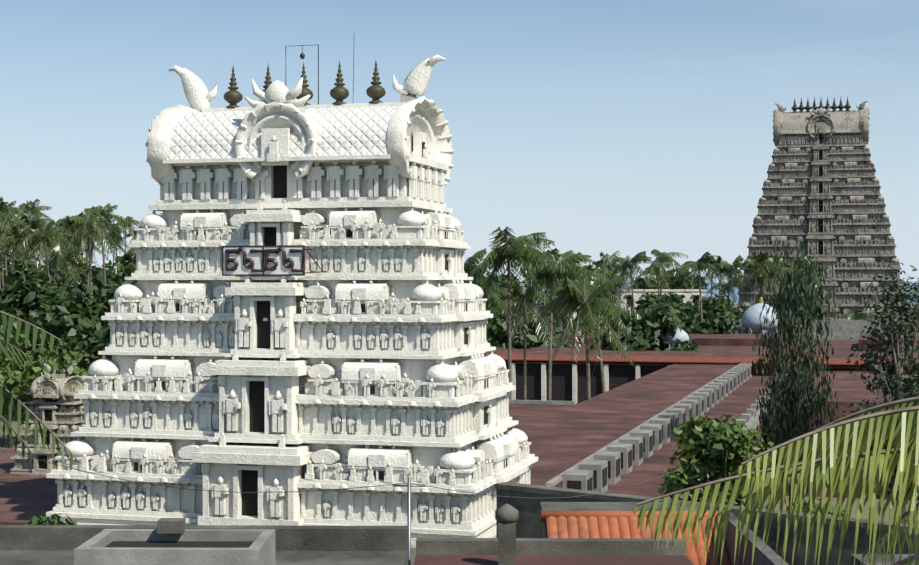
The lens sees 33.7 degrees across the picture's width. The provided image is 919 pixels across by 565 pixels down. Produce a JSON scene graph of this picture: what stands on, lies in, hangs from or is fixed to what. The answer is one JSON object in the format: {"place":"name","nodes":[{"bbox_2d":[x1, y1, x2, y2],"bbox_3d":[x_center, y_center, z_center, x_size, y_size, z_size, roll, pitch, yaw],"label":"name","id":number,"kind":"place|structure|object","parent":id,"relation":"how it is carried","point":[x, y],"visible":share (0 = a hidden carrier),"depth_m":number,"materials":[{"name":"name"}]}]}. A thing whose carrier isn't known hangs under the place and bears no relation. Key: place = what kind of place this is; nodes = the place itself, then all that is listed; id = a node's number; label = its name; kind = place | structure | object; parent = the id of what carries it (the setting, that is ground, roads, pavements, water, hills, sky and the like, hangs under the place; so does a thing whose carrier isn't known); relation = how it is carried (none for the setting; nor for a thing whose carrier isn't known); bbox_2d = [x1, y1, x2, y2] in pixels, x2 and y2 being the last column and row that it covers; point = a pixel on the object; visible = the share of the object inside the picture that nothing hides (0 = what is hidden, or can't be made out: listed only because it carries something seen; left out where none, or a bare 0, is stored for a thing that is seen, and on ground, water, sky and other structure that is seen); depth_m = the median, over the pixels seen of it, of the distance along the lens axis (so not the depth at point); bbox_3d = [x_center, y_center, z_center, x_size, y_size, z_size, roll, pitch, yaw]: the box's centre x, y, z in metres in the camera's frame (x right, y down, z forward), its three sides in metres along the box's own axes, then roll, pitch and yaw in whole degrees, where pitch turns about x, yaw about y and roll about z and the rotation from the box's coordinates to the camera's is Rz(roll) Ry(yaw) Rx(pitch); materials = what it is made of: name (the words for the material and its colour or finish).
{"place":"outdoors","nodes":[
{"label":"outdoors","id":0,"kind":"place"},
{"bbox_2d":[10,363,85,475],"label":"shrine tower","id":1,"kind":"structure","parent":0,"point":[56,408],"depth_m":75.10,"materials":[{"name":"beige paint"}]},
{"bbox_2d":[0,448,918,564],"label":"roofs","id":2,"kind":"structure","parent":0,"point":[517,540],"depth_m":24.09,"materials":[{"name":"concrete"}]},
{"bbox_2d":[0,405,918,523],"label":"hill","id":3,"kind":"structure","parent":0,"point":[14,425],"depth_m":110.37,"materials":[{"name":"green plant"}]},
{"bbox_2d":[0,0,918,281],"label":"sky","id":4,"kind":"structure","parent":0,"point":[630,128],"materials":[{"name":"blue"}]},
{"bbox_2d":[520,282,918,303],"bbox_3d":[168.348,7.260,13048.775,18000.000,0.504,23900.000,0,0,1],"label":"sea","id":5,"kind":"structure","parent":0,"point":[717,292],"depth_m":2433.46,"materials":[{"name":"blue liquid"}]},
{"bbox_2d":[529,304,918,311],"bbox_3d":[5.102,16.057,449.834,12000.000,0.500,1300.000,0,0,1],"label":"ground","id":6,"kind":"structure","parent":0,"point":[735,306],"depth_m":977.10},
{"bbox_2d":[0,328,844,516],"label":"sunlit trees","id":7,"kind":"object","parent":6,"relation":"on","point":[709,445],"visible":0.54,"depth_m":56.36,"materials":[{"name":"green plant"}]},
{"bbox_2d":[0,197,881,469],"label":"palm trees","id":8,"kind":"object","parent":6,"relation":"on","point":[592,290],"visible":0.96,"depth_m":141.45,"materials":[{"name":"green plant"}]},
{"bbox_2d":[0,247,917,524],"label":"broadleaf trees","id":9,"kind":"object","parent":6,"relation":"on","point":[72,315],"visible":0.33,"depth_m":172.33,"materials":[{"name":"green plant"}]},
{"bbox_2d":[0,318,918,564],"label":"temple roofs","id":10,"kind":"structure","parent":6,"relation":"on","point":[618,435],"depth_m":111.19,"materials":[{"name":"brown tile"}]},
{"bbox_2d":[46,54,537,545],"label":"temple tower","id":11,"kind":"structure","parent":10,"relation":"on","point":[362,359],"depth_m":56.40,"materials":[{"name":"white paint"}]},
{"bbox_2d":[222,245,322,275],"bbox_3d":[-6.931,-0.809,56.395,3.775,1.120,0.840,0,0,15],"label":"sign board","id":12,"kind":"object","parent":11,"relation":"attached to","point":[273,260],"visible":1,"depth_m":56.10,"materials":[{"name":"white"}]},
{"bbox_2d":[285,45,353,104],"bbox_3d":[-5.522,-8.201,59.847,2.800,3.200,0.218,0,0,8],"label":"metal pole frame","id":13,"kind":"object","parent":11,"relation":"on","point":[302,55],"visible":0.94,"depth_m":59.75,"materials":[{"name":"grey metal"}]},
{"bbox_2d":[518,362,735,400],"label":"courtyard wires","id":14,"kind":"object","parent":10,"relation":"on","point":[586,392],"visible":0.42,"depth_m":112.77,"materials":[{"name":"black"}]},
{"bbox_2d":[662,297,777,349],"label":"vimana domes","id":15,"kind":"structure","parent":10,"relation":"on","point":[750,322],"depth_m":212.17,"materials":[{"name":"white stone"}]},
{"bbox_2d":[540,502,788,564],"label":"tile roof house","id":16,"kind":"structure","parent":6,"relation":"on","point":[588,519],"depth_m":29.54,"materials":[{"name":"tile"}]},
{"bbox_2d":[615,289,918,390],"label":"town buildings","id":17,"kind":"structure","parent":6,"relation":"on","point":[690,294],"depth_m":291.37,"materials":[{"name":"white"}]},
{"bbox_2d":[632,396,918,564],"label":"frond","id":18,"kind":"object","parent":6,"relation":"on","point":[815,470],"visible":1,"depth_m":15.60,"materials":[{"name":"green plant"}]},
{"bbox_2d":[736,96,909,319],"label":"temple tower","id":19,"kind":"structure","parent":6,"relation":"on","point":[822,198],"depth_m":292.23,"materials":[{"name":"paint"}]},
{"bbox_2d":[752,236,918,521],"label":"casuarina trees","id":20,"kind":"object","parent":6,"relation":"on","point":[797,386],"visible":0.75,"depth_m":85.45,"materials":[{"name":"green plant"}]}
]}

